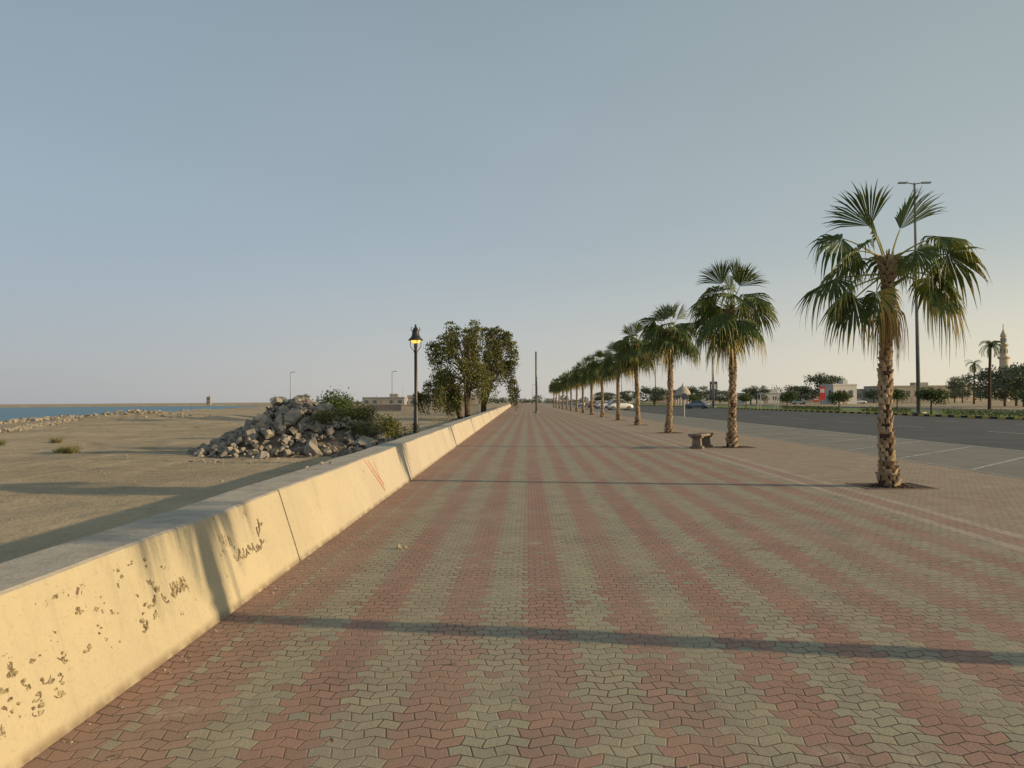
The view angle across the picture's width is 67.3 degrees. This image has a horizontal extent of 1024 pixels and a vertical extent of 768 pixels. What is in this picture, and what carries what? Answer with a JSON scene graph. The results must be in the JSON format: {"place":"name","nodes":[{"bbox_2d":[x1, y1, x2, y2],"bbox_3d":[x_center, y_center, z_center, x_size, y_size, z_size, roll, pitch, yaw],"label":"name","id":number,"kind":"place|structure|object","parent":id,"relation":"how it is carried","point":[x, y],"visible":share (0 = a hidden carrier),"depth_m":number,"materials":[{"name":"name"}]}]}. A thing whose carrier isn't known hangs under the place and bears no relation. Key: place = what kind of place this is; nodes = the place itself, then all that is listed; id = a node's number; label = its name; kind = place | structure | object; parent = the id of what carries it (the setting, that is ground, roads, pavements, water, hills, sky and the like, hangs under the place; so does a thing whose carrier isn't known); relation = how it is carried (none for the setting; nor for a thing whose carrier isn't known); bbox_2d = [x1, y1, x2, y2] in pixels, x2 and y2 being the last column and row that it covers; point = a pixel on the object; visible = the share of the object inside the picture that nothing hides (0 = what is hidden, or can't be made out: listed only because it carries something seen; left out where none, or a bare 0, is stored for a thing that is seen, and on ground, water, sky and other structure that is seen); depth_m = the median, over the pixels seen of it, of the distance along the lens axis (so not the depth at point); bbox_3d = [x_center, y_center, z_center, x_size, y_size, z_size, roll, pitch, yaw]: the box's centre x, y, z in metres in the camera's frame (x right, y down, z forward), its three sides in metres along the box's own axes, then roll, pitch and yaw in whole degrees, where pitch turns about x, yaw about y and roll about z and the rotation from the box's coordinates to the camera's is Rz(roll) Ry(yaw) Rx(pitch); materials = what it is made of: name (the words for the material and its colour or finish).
{"place":"outdoors","nodes":[
{"label":"outdoors","id":0,"kind":"place"},
{"bbox_2d":[0,406,254,420],"bbox_3d":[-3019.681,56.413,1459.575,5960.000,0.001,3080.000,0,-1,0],"label":"sea","id":1,"kind":"structure","parent":0,"point":[8,413],"depth_m":389.95,"materials":[{"name":"blue liquid"}]},
{"bbox_2d":[8,429,309,519],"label":"gravel","id":2,"kind":"structure","parent":0,"point":[126,456],"depth_m":25.76,"materials":[{"name":"stone"}]},
{"bbox_2d":[0,410,486,453],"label":"dry grass","id":3,"kind":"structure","parent":0,"point":[68,450],"depth_m":30.81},
{"bbox_2d":[0,398,1023,562],"bbox_3d":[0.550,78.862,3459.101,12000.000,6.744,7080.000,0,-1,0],"label":"ground","id":4,"kind":"structure","parent":0,"point":[43,512],"depth_m":23.01,"materials":[{"name":"sand"}]},
{"bbox_2d":[0,409,212,432],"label":"shore rocks","id":5,"kind":"object","parent":4,"relation":"on","point":[60,418],"visible":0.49,"depth_m":95.35,"materials":[{"name":"stone"}]},
{"bbox_2d":[206,395,210,404],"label":"observation hut","id":6,"kind":"object","parent":4,"relation":"on","point":[208,400],"visible":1,"depth_m":698.38,"materials":[{"name":"beige concrete"}]},
{"bbox_2d":[0,404,510,767],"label":"promenade wall","id":7,"kind":"structure","parent":4,"relation":"on","point":[302,514],"depth_m":4.94,"materials":[{"name":"paint"}]},
{"bbox_2d":[0,460,385,716],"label":"wall scribbles","id":8,"kind":"object","parent":7,"relation":"attached to","point":[174,594],"depth_m":4.56,"materials":[{"name":"paint"}]},
{"bbox_2d":[177,394,394,463],"bbox_3d":[-8.394,1.593,28.753,9.809,2.471,9.041,0,-1,0],"label":"rubble pile","id":9,"kind":"object","parent":4,"relation":"on","point":[281,428],"visible":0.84,"depth_m":27.27,"materials":[{"name":"stone"}]},
{"bbox_2d":[305,408,335,423],"bbox_3d":[-6.902,1.252,27.861,1.125,0.750,1.067,0,-1,0],"label":"shrub","id":10,"kind":"object","parent":9,"relation":"on","point":[320,417],"visible":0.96,"depth_m":27.71,"materials":[{"name":"green plant"}]},
{"bbox_2d":[312,385,380,410],"bbox_3d":[-6.951,1.417,32.016,3.048,2.702,3.362,-1,-1,16],"label":"shrub","id":11,"kind":"object","parent":9,"relation":"on","point":[345,402],"visible":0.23,"depth_m":31.38,"materials":[{"name":"green plant"}]},
{"bbox_2d":[325,403,380,428],"bbox_3d":[-6.019,1.304,28.783,2.274,1.276,1.879,0,-1,-21],"label":"shrub","id":12,"kind":"object","parent":9,"relation":"on","point":[360,411],"visible":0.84,"depth_m":28.72,"materials":[{"name":"green plant"}]},
{"bbox_2d":[340,420,387,437],"bbox_3d":[-5.359,1.770,27.772,1.857,1.089,1.532,0,-1,0],"label":"shrub","id":13,"kind":"object","parent":9,"relation":"on","point":[360,431],"visible":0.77,"depth_m":27.56,"materials":[{"name":"green plant"}]},
{"bbox_2d":[348,405,400,410],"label":"boundary wall","id":14,"kind":"structure","parent":4,"relation":"on","point":[388,408],"depth_m":149.79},
{"bbox_2d":[363,398,406,404],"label":"walls","id":15,"kind":"structure","parent":4,"relation":"on","point":[387,401],"depth_m":295.94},
{"bbox_2d":[362,394,406,398],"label":"parapet","id":16,"kind":"structure","parent":15,"relation":"on","point":[394,395],"depth_m":295.82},
{"bbox_2d":[371,407,419,439],"bbox_3d":[-4.774,1.843,30.901,2.226,1.821,1.748,0,-1,-20],"label":"shrub","id":17,"kind":"object","parent":4,"relation":"on","point":[392,429],"visible":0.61,"depth_m":30.76,"materials":[{"name":"green plant"}]},
{"bbox_2d":[408,324,422,433],"bbox_3d":[-2.949,0.177,23.602,0.460,4.030,0.460,0,-1,0],"label":"lamp post","id":18,"kind":"object","parent":4,"relation":"on","point":[415,338],"visible":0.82,"depth_m":23.55,"materials":[{"name":"metal"}]},
{"bbox_2d":[267,395,588,404],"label":"distant treeline","id":19,"kind":"object","parent":4,"relation":"on","point":[502,400],"visible":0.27,"depth_m":601.95,"materials":[{"name":"green plant"}]},
{"bbox_2d":[411,362,463,418],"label":"tree","id":20,"kind":"object","parent":4,"relation":"on","point":[450,403],"visible":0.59,"depth_m":82.12,"materials":[{"name":"green plant"}]},
{"bbox_2d":[401,404,479,413],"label":"boundary wall","id":21,"kind":"structure","parent":4,"relation":"on","point":[409,408],"depth_m":117.82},
{"bbox_2d":[423,319,494,417],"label":"tree","id":22,"kind":"object","parent":4,"relation":"on","point":[453,345],"visible":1,"depth_m":78.92,"materials":[{"name":"green plant"}]},
{"bbox_2d":[461,395,480,404],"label":"walls","id":23,"kind":"structure","parent":4,"relation":"on","point":[477,401],"depth_m":315.43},
{"bbox_2d":[476,326,520,411],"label":"tree","id":24,"kind":"object","parent":4,"relation":"on","point":[503,342],"visible":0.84,"depth_m":87.03,"materials":[{"name":"green plant"}]},
{"bbox_2d":[705,390,728,402],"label":"distant tree","id":25,"kind":"object","parent":4,"relation":"on","point":[724,393],"visible":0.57,"depth_m":317.51,"materials":[{"name":"green plant"}]},
{"bbox_2d":[741,387,764,403],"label":"distant tree","id":26,"kind":"object","parent":4,"relation":"on","point":[752,392],"visible":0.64,"depth_m":239.54,"materials":[{"name":"green plant"}]},
{"bbox_2d":[749,385,771,403],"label":"distant tree","id":27,"kind":"object","parent":4,"relation":"on","point":[763,390],"visible":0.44,"depth_m":259.23,"materials":[{"name":"green plant"}]},
{"bbox_2d":[737,394,784,403],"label":"walls","id":28,"kind":"structure","parent":4,"relation":"on","point":[770,400],"depth_m":285.42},
{"bbox_2d":[541,402,1023,477],"bbox_3d":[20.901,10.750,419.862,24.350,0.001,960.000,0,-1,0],"label":"parking area","id":29,"kind":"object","parent":4,"relation":"on","point":[968,457],"visible":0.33,"depth_m":26.41,"materials":[{"name":"asphalt"}]},
{"bbox_2d":[681,393,687,416],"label":"traffic sign","id":30,"kind":"object","parent":29,"relation":"on","point":[684,396],"visible":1,"depth_m":69.91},
{"bbox_2d":[550,404,1023,478],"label":"promenade kerb","id":31,"kind":"structure","parent":4,"relation":"on","point":[866,453],"depth_m":21.51,"materials":[{"name":"concrete"}]},
{"bbox_2d":[780,384,799,399],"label":"distant tree","id":32,"kind":"object","parent":4,"relation":"on","point":[790,389],"visible":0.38,"depth_m":248.69,"materials":[{"name":"green plant"}]},
{"bbox_2d":[790,399,806,403],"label":"car","id":33,"kind":"object","parent":4,"relation":"on","point":[799,401],"visible":0.89,"depth_m":234.08,"materials":[{"name":"grey paint"}]},
{"bbox_2d":[791,385,812,401],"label":"distant tree","id":34,"kind":"object","parent":4,"relation":"on","point":[804,389],"visible":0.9,"depth_m":234.46,"materials":[{"name":"green plant"}]},
{"bbox_2d":[788,393,819,402],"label":"walls","id":35,"kind":"structure","parent":4,"relation":"on","point":[810,401],"depth_m":325.40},
{"bbox_2d":[614,385,1022,402],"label":"distant treeline","id":36,"kind":"object","parent":4,"relation":"on","point":[646,397],"visible":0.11,"depth_m":472.66,"materials":[{"name":"green plant"}]},
{"bbox_2d":[819,387,824,404],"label":"billboard","id":37,"kind":"object","parent":4,"relation":"on","point":[822,393],"visible":1,"depth_m":214.90,"materials":[{"name":"metal"}]},
{"bbox_2d":[803,372,841,399],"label":"distant tree","id":38,"kind":"object","parent":4,"relation":"on","point":[814,393],"visible":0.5,"depth_m":239.07,"materials":[{"name":"green plant"}]},
{"bbox_2d":[824,375,845,383],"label":"distant tree","id":39,"kind":"object","parent":4,"relation":"on","point":[831,380],"visible":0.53,"depth_m":235.03,"materials":[{"name":"green plant"}]},
{"bbox_2d":[820,386,856,403],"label":"walls","id":40,"kind":"structure","parent":4,"relation":"on","point":[853,400],"depth_m":226.91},
{"bbox_2d":[819,380,856,385],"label":"parapet","id":41,"kind":"structure","parent":40,"relation":"on","point":[843,382],"depth_m":227.91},
{"bbox_2d":[857,390,864,400],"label":"walls","id":42,"kind":"structure","parent":4,"relation":"on","point":[862,392],"depth_m":305.41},
{"bbox_2d":[863,388,877,402],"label":"distant tree","id":43,"kind":"object","parent":4,"relation":"on","point":[873,393],"visible":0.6,"depth_m":260.70,"materials":[{"name":"green plant"}]},
{"bbox_2d":[864,387,946,402],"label":"walls","id":44,"kind":"structure","parent":4,"relation":"on","point":[910,389],"depth_m":294.00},
{"bbox_2d":[863,382,945,387],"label":"parapet","id":45,"kind":"structure","parent":44,"relation":"on","point":[922,384],"depth_m":293.88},
{"bbox_2d":[939,380,970,402],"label":"distant tree","id":46,"kind":"object","parent":4,"relation":"on","point":[954,397],"visible":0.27,"depth_m":249.81,"materials":[{"name":"green plant"}]},
{"bbox_2d":[946,375,976,402],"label":"distant tree","id":47,"kind":"object","parent":4,"relation":"on","point":[955,388],"visible":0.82,"depth_m":239.72,"materials":[{"name":"green plant"}]},
{"bbox_2d":[946,388,987,401],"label":"walls","id":48,"kind":"structure","parent":4,"relation":"on","point":[970,399],"depth_m":314.14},
{"bbox_2d":[964,360,980,403],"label":"date palm","id":49,"kind":"object","parent":4,"relation":"on","point":[973,369],"visible":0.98,"depth_m":189.81,"materials":[{"name":"green plant"}]},
{"bbox_2d":[960,368,1009,400],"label":"distant tree","id":50,"kind":"object","parent":4,"relation":"on","point":[980,376],"visible":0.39,"depth_m":149.62,"materials":[{"name":"green plant"}]},
{"bbox_2d":[971,364,1021,405],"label":"distant tree","id":51,"kind":"object","parent":4,"relation":"on","point":[999,377],"visible":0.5,"depth_m":141.08,"materials":[{"name":"green plant"}]},
{"bbox_2d":[997,325,1009,400],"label":"mosque minaret","id":52,"kind":"object","parent":4,"relation":"on","point":[1004,358],"visible":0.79,"depth_m":329.31,"materials":[{"name":"stone"}]},
{"bbox_2d":[984,362,1023,406],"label":"distant tree","id":53,"kind":"object","parent":4,"relation":"on","point":[1017,375],"visible":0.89,"depth_m":131.28,"materials":[{"name":"green plant"}]},
{"bbox_2d":[991,377,1017,405],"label":"distant tree","id":54,"kind":"object","parent":4,"relation":"on","point":[1016,402],"visible":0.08,"depth_m":144.74,"materials":[{"name":"green plant"}]},
{"bbox_2d":[0,0,1023,403],"label":"sky","id":55,"kind":"structure","parent":0,"point":[223,200],"materials":[{"name":"blue"}]},
{"bbox_2d":[21,402,1023,767],"bbox_3d":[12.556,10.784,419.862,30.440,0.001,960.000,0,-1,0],"label":"promenade paving","id":56,"kind":"structure","parent":0,"point":[373,636],"depth_m":5.42,"materials":[{"name":"brick"}]},
{"bbox_2d":[42,442,993,767],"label":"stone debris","id":57,"kind":"object","parent":56,"relation":"on","point":[362,630],"visible":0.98,"depth_m":6.44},
{"bbox_2d":[534,352,537,412],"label":"lighting mast","id":58,"kind":"object","parent":56,"relation":"on","point":[536,411],"visible":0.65,"depth_m":99.93,"materials":[{"name":"metal"}]},
{"bbox_2d":[548,382,557,406],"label":"palm tree","id":59,"kind":"object","parent":56,"relation":"on","point":[553,395],"visible":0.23,"depth_m":181.89,"materials":[{"name":"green plant"}]},
{"bbox_2d":[549,378,557,407],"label":"palm tree","id":60,"kind":"object","parent":56,"relation":"on","point":[550,385],"visible":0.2,"depth_m":169.79,"materials":[{"name":"green plant"}]},
{"bbox_2d":[552,377,564,407],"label":"palm tree","id":61,"kind":"object","parent":56,"relation":"on","point":[554,387],"visible":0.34,"depth_m":157.83,"materials":[{"name":"green plant"}]},
{"bbox_2d":[553,376,565,408],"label":"palm tree","id":62,"kind":"object","parent":56,"relation":"on","point":[557,383],"visible":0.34,"depth_m":145.81,"materials":[{"name":"green plant"}]},
{"bbox_2d":[558,372,574,409],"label":"palm tree","id":63,"kind":"object","parent":56,"relation":"on","point":[561,383],"visible":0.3,"depth_m":133.85,"materials":[{"name":"green plant"}]},
{"bbox_2d":[561,369,575,410],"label":"palm tree","id":64,"kind":"object","parent":56,"relation":"on","point":[564,379],"visible":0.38,"depth_m":121.84,"materials":[{"name":"green plant"}]},
{"bbox_2d":[113,441,1023,756],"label":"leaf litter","id":65,"kind":"object","parent":56,"relation":"on","point":[519,617],"visible":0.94,"depth_m":5.22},
{"bbox_2d":[567,365,588,411],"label":"palm tree","id":66,"kind":"object","parent":56,"relation":"on","point":[571,383],"visible":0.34,"depth_m":109.73,"materials":[{"name":"green plant"}]},
{"bbox_2d":[571,362,588,412],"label":"palm tree","id":67,"kind":"object","parent":56,"relation":"on","point":[576,379],"visible":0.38,"depth_m":97.87,"materials":[{"name":"green plant"}]},
{"bbox_2d":[578,353,603,414],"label":"palm tree","id":68,"kind":"object","parent":56,"relation":"on","point":[583,372],"visible":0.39,"depth_m":85.81,"materials":[{"name":"green plant"}]},
{"bbox_2d":[585,349,614,416],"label":"palm tree","id":69,"kind":"object","parent":56,"relation":"on","point":[594,376],"visible":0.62,"depth_m":73.29,"materials":[{"name":"green plant"}]},
{"bbox_2d":[597,342,633,419],"bbox_3d":[8.449,-0.286,61.363,3.121,6.489,3.315,0,-1,-25],"label":"palm tree","id":70,"kind":"object","parent":56,"relation":"on","point":[608,370],"visible":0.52,"depth_m":61.35,"materials":[{"name":"green plant"}]},
{"bbox_2d":[610,320,658,424],"bbox_3d":[7.858,-0.719,49.173,3.189,6.826,3.341,0,-1,0],"label":"palm tree","id":71,"kind":"object","parent":56,"relation":"on","point":[628,359],"visible":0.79,"depth_m":48.95,"materials":[{"name":"green plant"}]},
{"bbox_2d":[636,300,701,433],"bbox_3d":[7.592,-0.811,37.279,3.294,6.497,3.127,0,-1,0],"label":"palm tree","id":72,"kind":"object","parent":56,"relation":"on","point":[668,343],"visible":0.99,"depth_m":36.90,"materials":[{"name":"green plant"}]},
{"bbox_2d":[688,432,713,448],"bbox_3d":[6.293,1.880,25.564,0.460,0.482,1.350,-1,-1,32],"label":"park bench","id":73,"kind":"object","parent":56,"relation":"on","point":[701,440],"visible":1,"depth_m":25.16,"materials":[{"name":"stone"}]},
{"bbox_2d":[685,255,780,447],"bbox_3d":[7.361,-1.086,25.742,3.217,6.527,3.251,0,-1,0],"label":"palm tree","id":74,"kind":"object","parent":56,"relation":"on","point":[730,337],"visible":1,"depth_m":25.46,"materials":[{"name":"green plant"}]},
{"bbox_2d":[793,179,991,489],"bbox_3d":[6.868,-0.872,14.242,3.284,5.607,2.264,0,-1,0],"label":"palm tree","id":75,"kind":"object","parent":56,"relation":"on","point":[889,267],"visible":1,"depth_m":13.88,"materials":[{"name":"green plant"}]},
{"bbox_2d":[543,402,1023,450],"bbox_3d":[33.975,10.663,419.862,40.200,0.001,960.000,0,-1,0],"label":"road","id":76,"kind":"structure","parent":0,"point":[966,431],"depth_m":49.19,"materials":[{"name":"asphalt"}]},
{"bbox_2d":[593,401,608,408],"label":"car","id":77,"kind":"object","parent":76,"relation":"on","point":[597,405],"visible":0.59,"depth_m":149.06,"materials":[{"name":"grey paint"}]},
{"bbox_2d":[605,399,632,409],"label":"car","id":78,"kind":"object","parent":76,"relation":"on","point":[624,405],"visible":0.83,"depth_m":127.23,"materials":[{"name":"white paint"}]},
{"bbox_2d":[687,393,701,401],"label":"round shade tree","id":79,"kind":"object","parent":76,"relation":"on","point":[695,398],"visible":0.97,"depth_m":164.55,"materials":[{"name":"green plant"}]},
{"bbox_2d":[685,401,709,408],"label":"car","id":80,"kind":"object","parent":76,"relation":"on","point":[703,404],"visible":1,"depth_m":139.16,"materials":[{"name":"grey paint"}]},
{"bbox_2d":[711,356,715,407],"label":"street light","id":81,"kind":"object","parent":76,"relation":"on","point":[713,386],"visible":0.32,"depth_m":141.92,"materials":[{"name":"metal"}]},
{"bbox_2d":[594,409,1023,469],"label":"road markings","id":82,"kind":"object","parent":76,"relation":"on","point":[873,437],"visible":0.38,"depth_m":29.13,"materials":[{"name":"white paint"}]},
{"bbox_2d":[632,404,1023,419],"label":"median kerb","id":83,"kind":"structure","parent":76,"relation":"on","point":[995,417],"depth_m":73.80,"materials":[{"name":"yellow paint"}]},
{"bbox_2d":[628,403,1023,416],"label":"lawn","id":84,"kind":"structure","parent":0,"point":[852,409],"depth_m":99.89,"materials":[{"name":"green plant"}]},
{"bbox_2d":[594,392,615,400],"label":"distant tree","id":85,"kind":"object","parent":84,"relation":"on","point":[606,397],"visible":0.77,"depth_m":377.51,"materials":[{"name":"green plant"}]},
{"bbox_2d":[619,390,634,402],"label":"distant tree","id":86,"kind":"object","parent":84,"relation":"on","point":[627,398],"visible":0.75,"depth_m":318.85,"materials":[{"name":"green plant"}]},
{"bbox_2d":[639,385,667,405],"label":"distant tree","id":87,"kind":"object","parent":84,"relation":"on","point":[658,394],"visible":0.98,"depth_m":189.62,"materials":[{"name":"green plant"}]},
{"bbox_2d":[674,383,690,404],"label":"domed pavilion","id":88,"kind":"structure","parent":84,"relation":"on","point":[681,390],"depth_m":208.78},
{"bbox_2d":[686,385,709,400],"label":"distant tree","id":89,"kind":"object","parent":84,"relation":"on","point":[704,393],"visible":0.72,"depth_m":228.23,"materials":[{"name":"green plant"}]},
{"bbox_2d":[710,381,717,397],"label":"billboard","id":90,"kind":"object","parent":84,"relation":"on","point":[715,390],"visible":0.74,"depth_m":169.93,"materials":[{"name":"metal"}]},
{"bbox_2d":[711,351,716,406],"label":"street light","id":91,"kind":"object","parent":84,"relation":"on","point":[712,385],"visible":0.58,"depth_m":167.91,"materials":[{"name":"metal"}]},
{"bbox_2d":[738,393,752,407],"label":"round shade tree","id":92,"kind":"object","parent":84,"relation":"on","point":[745,397],"visible":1,"depth_m":134.41,"materials":[{"name":"green plant"}]},
{"bbox_2d":[757,393,777,408],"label":"pergola","id":93,"kind":"object","parent":84,"relation":"on","point":[760,394],"visible":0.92,"depth_m":117.54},
{"bbox_2d":[777,391,800,409],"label":"round shade tree","id":94,"kind":"object","parent":84,"relation":"on","point":[785,397],"visible":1,"depth_m":111.14,"materials":[{"name":"green plant"}]},
{"bbox_2d":[781,404,842,410],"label":"hedge","id":95,"kind":"object","parent":84,"relation":"on","point":[832,408],"visible":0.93,"depth_m":105.00,"materials":[{"name":"green plant"}]},
{"bbox_2d":[826,389,853,410],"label":"round shade tree","id":96,"kind":"object","parent":84,"relation":"on","point":[841,396],"visible":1,"depth_m":89.55,"materials":[{"name":"green plant"}]},
{"bbox_2d":[859,406,913,412],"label":"hedge","id":97,"kind":"object","parent":84,"relation":"on","point":[868,409],"visible":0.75,"depth_m":79.55,"materials":[{"name":"green plant"}]},
{"bbox_2d":[892,388,910,407],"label":"round shade tree","id":98,"kind":"object","parent":84,"relation":"on","point":[897,394],"visible":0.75,"depth_m":99.50,"materials":[{"name":"green plant"}]},
{"bbox_2d":[898,182,930,413],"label":"street light","id":99,"kind":"object","parent":84,"relation":"on","point":[918,406],"visible":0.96,"depth_m":75.01,"materials":[{"name":"metal"}]},
{"bbox_2d":[913,386,952,413],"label":"round shade tree","id":100,"kind":"object","parent":84,"relation":"on","point":[929,393],"visible":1,"depth_m":70.92,"materials":[{"name":"green plant"}]},
{"bbox_2d":[937,408,1023,416],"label":"hedge","id":101,"kind":"object","parent":84,"relation":"on","point":[995,413],"visible":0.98,"depth_m":62.53,"materials":[{"name":"green plant"}]},
{"bbox_2d":[978,340,1006,408],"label":"date palm","id":102,"kind":"object","parent":84,"relation":"on","point":[990,345],"visible":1,"depth_m":104.92,"materials":[{"name":"green plant"}]},
{"bbox_2d":[1013,388,1023,401],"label":"round shade tree","id":103,"kind":"object","parent":84,"relation":"on","point":[1021,396],"visible":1,"depth_m":69.84,"materials":[{"name":"green plant"}]},
{"bbox_2d":[647,403,1023,411],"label":"service road","id":104,"kind":"structure","parent":0,"point":[1013,410],"depth_m":120.99,"materials":[{"name":"asphalt"}]},
{"bbox_2d":[593,395,633,402],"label":"walls","id":105,"kind":"structure","parent":104,"relation":"on","point":[614,398],"depth_m":415.41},
{"bbox_2d":[653,394,686,403],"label":"walls","id":106,"kind":"structure","parent":104,"relation":"on","point":[664,401],"depth_m":345.40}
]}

